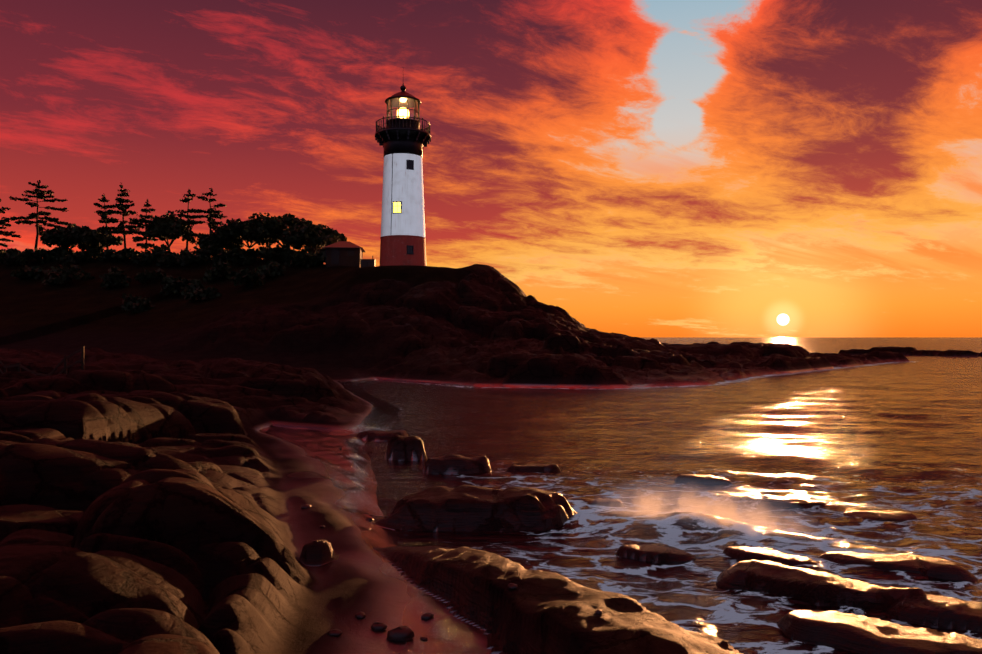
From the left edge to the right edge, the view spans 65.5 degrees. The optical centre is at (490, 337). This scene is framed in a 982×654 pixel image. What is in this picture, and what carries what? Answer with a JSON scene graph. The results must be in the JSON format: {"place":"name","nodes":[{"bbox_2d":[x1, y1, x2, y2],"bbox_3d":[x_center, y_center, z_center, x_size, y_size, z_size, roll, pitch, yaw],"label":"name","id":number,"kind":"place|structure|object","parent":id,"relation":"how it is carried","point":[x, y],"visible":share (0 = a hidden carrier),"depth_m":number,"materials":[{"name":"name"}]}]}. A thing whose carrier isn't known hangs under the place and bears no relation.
{"place":"outdoors","nodes":[
{"label":"outdoors","id":0,"kind":"place"},
{"bbox_2d":[0,258,981,653],"bbox_3d":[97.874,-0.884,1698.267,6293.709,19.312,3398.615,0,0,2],"label":"terrain","id":1,"kind":"structure","parent":0,"point":[158,486],"depth_m":11.22,"materials":[{"name":"brown stone"}]},
{"bbox_2d":[0,248,17,264],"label":"bush","id":2,"kind":"object","parent":1,"relation":"on","point":[4,258],"visible":0.48,"depth_m":95.85,"materials":[{"name":"green plant"}]},
{"bbox_2d":[0,199,20,246],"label":"pine tree","id":3,"kind":"object","parent":1,"relation":"on","point":[3,223],"visible":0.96,"depth_m":102.30,"materials":[{"name":"green plant"}]},
{"bbox_2d":[10,265,47,278],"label":"bush","id":4,"kind":"object","parent":1,"relation":"on","point":[35,272],"visible":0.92,"depth_m":89.17,"materials":[{"name":"green plant"}]},
{"bbox_2d":[9,248,49,265],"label":"bush","id":5,"kind":"object","parent":1,"relation":"on","point":[26,254],"visible":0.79,"depth_m":95.58,"materials":[{"name":"green plant"}]},
{"bbox_2d":[1,180,75,250],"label":"pine tree","id":6,"kind":"object","parent":1,"relation":"on","point":[39,193],"visible":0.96,"depth_m":100.06,"materials":[{"name":"green plant"}]},
{"bbox_2d":[0,346,84,375],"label":"fence","id":7,"kind":"object","parent":1,"relation":"on","point":[65,361],"visible":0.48,"depth_m":20.89,"materials":[{"name":"brown wood"}]},
{"bbox_2d":[38,249,54,261],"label":"bush","id":8,"kind":"object","parent":1,"relation":"on","point":[47,258],"visible":0.5,"depth_m":96.91,"materials":[{"name":"green plant"}]},
{"bbox_2d":[48,243,74,260],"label":"bush","id":9,"kind":"object","parent":1,"relation":"on","point":[61,249],"visible":0.73,"depth_m":97.16,"materials":[{"name":"green plant"}]},
{"bbox_2d":[41,264,94,284],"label":"bush","id":10,"kind":"object","parent":1,"relation":"on","point":[61,274],"visible":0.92,"depth_m":86.30,"materials":[{"name":"green plant"}]},
{"bbox_2d":[40,224,96,248],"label":"broadleaf tree","id":11,"kind":"object","parent":1,"relation":"on","point":[48,237],"visible":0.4,"depth_m":96.53,"materials":[{"name":"green plant"}]},
{"bbox_2d":[55,251,94,264],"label":"bush","id":12,"kind":"object","parent":1,"relation":"on","point":[74,258],"visible":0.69,"depth_m":94.35,"materials":[{"name":"green plant"}]},
{"bbox_2d":[56,225,123,250],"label":"broadleaf tree","id":13,"kind":"object","parent":1,"relation":"on","point":[86,236],"visible":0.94,"depth_m":96.14,"materials":[{"name":"green plant"}]},
{"bbox_2d":[83,244,103,258],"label":"bush","id":14,"kind":"object","parent":1,"relation":"on","point":[93,250],"visible":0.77,"depth_m":96.98,"materials":[{"name":"green plant"}]},
{"bbox_2d":[93,193,118,248],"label":"pine tree","id":15,"kind":"object","parent":1,"relation":"on","point":[104,214],"visible":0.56,"depth_m":99.37,"materials":[{"name":"green plant"}]},
{"bbox_2d":[97,248,122,261],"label":"bush","id":16,"kind":"object","parent":1,"relation":"on","point":[102,256],"visible":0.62,"depth_m":95.19,"materials":[{"name":"green plant"}]},
{"bbox_2d":[99,266,130,288],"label":"bush","id":17,"kind":"object","parent":1,"relation":"on","point":[114,276],"visible":0.96,"depth_m":84.31,"materials":[{"name":"green plant"}]},
{"bbox_2d":[97,182,143,247],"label":"pine tree","id":18,"kind":"object","parent":1,"relation":"on","point":[122,207],"visible":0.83,"depth_m":99.63,"materials":[{"name":"green plant"}]},
{"bbox_2d":[107,247,140,260],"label":"bush","id":19,"kind":"object","parent":1,"relation":"on","point":[125,253],"visible":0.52,"depth_m":94.71,"materials":[{"name":"green plant"}]},
{"bbox_2d":[120,292,154,312],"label":"bush","id":20,"kind":"object","parent":1,"relation":"on","point":[137,304],"visible":0.96,"depth_m":75.53,"materials":[{"name":"green plant"}]},
{"bbox_2d":[123,198,157,251],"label":"pine tree","id":21,"kind":"object","parent":1,"relation":"on","point":[142,219],"visible":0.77,"depth_m":96.92,"materials":[{"name":"green plant"}]},
{"bbox_2d":[130,251,154,265],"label":"bush","id":22,"kind":"object","parent":1,"relation":"on","point":[144,258],"visible":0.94,"depth_m":92.94,"materials":[{"name":"green plant"}]},
{"bbox_2d":[134,268,171,283],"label":"bush","id":23,"kind":"object","parent":1,"relation":"on","point":[143,277],"visible":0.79,"depth_m":85.02,"materials":[{"name":"green plant"}]},
{"bbox_2d":[147,244,170,260],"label":"bush","id":24,"kind":"object","parent":1,"relation":"on","point":[157,251],"visible":0.75,"depth_m":93.81,"materials":[{"name":"green plant"}]},
{"bbox_2d":[142,211,194,253],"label":"broadleaf tree","id":25,"kind":"object","parent":1,"relation":"on","point":[161,228],"visible":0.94,"depth_m":95.78,"materials":[{"name":"green plant"}]},
{"bbox_2d":[156,252,196,266],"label":"bush","id":26,"kind":"object","parent":1,"relation":"on","point":[167,260],"visible":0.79,"depth_m":91.57,"materials":[{"name":"green plant"}]},
{"bbox_2d":[159,277,206,295],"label":"bush","id":27,"kind":"object","parent":1,"relation":"on","point":[172,286],"visible":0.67,"depth_m":80.82,"materials":[{"name":"green plant"}]},
{"bbox_2d":[165,188,200,249],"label":"pine tree","id":28,"kind":"object","parent":1,"relation":"on","point":[189,195],"visible":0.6,"depth_m":97.21,"materials":[{"name":"green plant"}]},
{"bbox_2d":[178,248,210,265],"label":"bush","id":29,"kind":"object","parent":1,"relation":"on","point":[201,259],"visible":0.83,"depth_m":90.98,"materials":[{"name":"green plant"}]},
{"bbox_2d":[181,285,221,301],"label":"bush","id":30,"kind":"object","parent":1,"relation":"on","point":[193,293],"visible":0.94,"depth_m":75.89,"materials":[{"name":"green plant"}]},
{"bbox_2d":[182,188,227,237],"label":"pine tree","id":31,"kind":"object","parent":1,"relation":"on","point":[212,213],"visible":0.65,"depth_m":97.99,"materials":[{"name":"green plant"}]},
{"bbox_2d":[193,244,220,260],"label":"bush","id":32,"kind":"object","parent":1,"relation":"on","point":[210,252],"visible":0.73,"depth_m":93.33,"materials":[{"name":"green plant"}]},
{"bbox_2d":[194,234,243,250],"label":"bush","id":33,"kind":"object","parent":1,"relation":"on","point":[204,240],"visible":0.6,"depth_m":94.86,"materials":[{"name":"green plant"}]},
{"bbox_2d":[203,261,235,282],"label":"bush","id":34,"kind":"object","parent":1,"relation":"on","point":[222,269],"visible":0.98,"depth_m":84.99,"materials":[{"name":"green plant"}]},
{"bbox_2d":[210,216,284,247],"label":"broadleaf tree","id":35,"kind":"object","parent":1,"relation":"on","point":[229,231],"visible":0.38,"depth_m":91.74,"materials":[{"name":"green plant"}]},
{"bbox_2d":[231,267,265,288],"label":"bush","id":36,"kind":"object","parent":1,"relation":"on","point":[247,277],"visible":1,"depth_m":79.13,"materials":[{"name":"green plant"}]},
{"bbox_2d":[246,246,269,259],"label":"bush","id":37,"kind":"object","parent":1,"relation":"on","point":[254,254],"visible":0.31,"depth_m":93.49,"materials":[{"name":"green plant"}]},
{"bbox_2d":[257,260,285,278],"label":"bush","id":38,"kind":"object","parent":1,"relation":"on","point":[272,269],"visible":0.98,"depth_m":82.38,"materials":[{"name":"green plant"}]},
{"bbox_2d":[257,244,287,261],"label":"bush","id":39,"kind":"object","parent":1,"relation":"on","point":[274,253],"visible":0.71,"depth_m":87.96,"materials":[{"name":"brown plant"}]},
{"bbox_2d":[242,212,328,246],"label":"broadleaf tree","id":40,"kind":"object","parent":1,"relation":"on","point":[262,227],"visible":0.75,"depth_m":89.22,"materials":[{"name":"green plant"}]},
{"bbox_2d":[290,247,323,267],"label":"bush","id":41,"kind":"object","parent":1,"relation":"on","point":[303,257],"visible":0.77,"depth_m":84.63,"materials":[{"name":"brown plant"}]},
{"bbox_2d":[279,225,346,252],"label":"broadleaf tree","id":42,"kind":"object","parent":1,"relation":"on","point":[308,236],"visible":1,"depth_m":85.66,"materials":[{"name":"green plant"}]},
{"bbox_2d":[312,245,326,264],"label":"bush","id":43,"kind":"object","parent":1,"relation":"on","point":[319,257],"visible":0.42,"depth_m":83.51,"materials":[{"name":"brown plant"}]},
{"bbox_2d":[322,241,364,266],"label":"shed","id":44,"kind":"structure","parent":1,"relation":"on","point":[343,253],"depth_m":82.78,"materials":[{"name":"white wood"}]},
{"bbox_2d":[360,256,375,267],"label":"utility box","id":45,"kind":"object","parent":1,"relation":"on","point":[367,262],"visible":0.67,"depth_m":81.67,"materials":[{"name":"grey metal"}]},
{"bbox_2d":[375,83,430,265],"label":"lighthouse","id":46,"kind":"object","parent":1,"relation":"on","point":[402,138],"visible":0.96,"depth_m":74.31,"materials":[{"name":"white paint"}]},
{"bbox_2d":[271,438,602,640],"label":"pebbles","id":47,"kind":"object","parent":1,"relation":"on","point":[402,633],"visible":0.81,"depth_m":6.68,"materials":[{"name":"brown stone"}]},
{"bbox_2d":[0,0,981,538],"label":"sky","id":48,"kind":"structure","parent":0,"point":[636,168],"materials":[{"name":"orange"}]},
{"bbox_2d":[358,337,981,653],"bbox_3d":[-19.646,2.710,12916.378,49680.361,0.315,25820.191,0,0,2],"label":"sea water","id":49,"kind":"structure","parent":0,"point":[886,437],"depth_m":16.32,"materials":[{"name":"liquid"}]}
]}

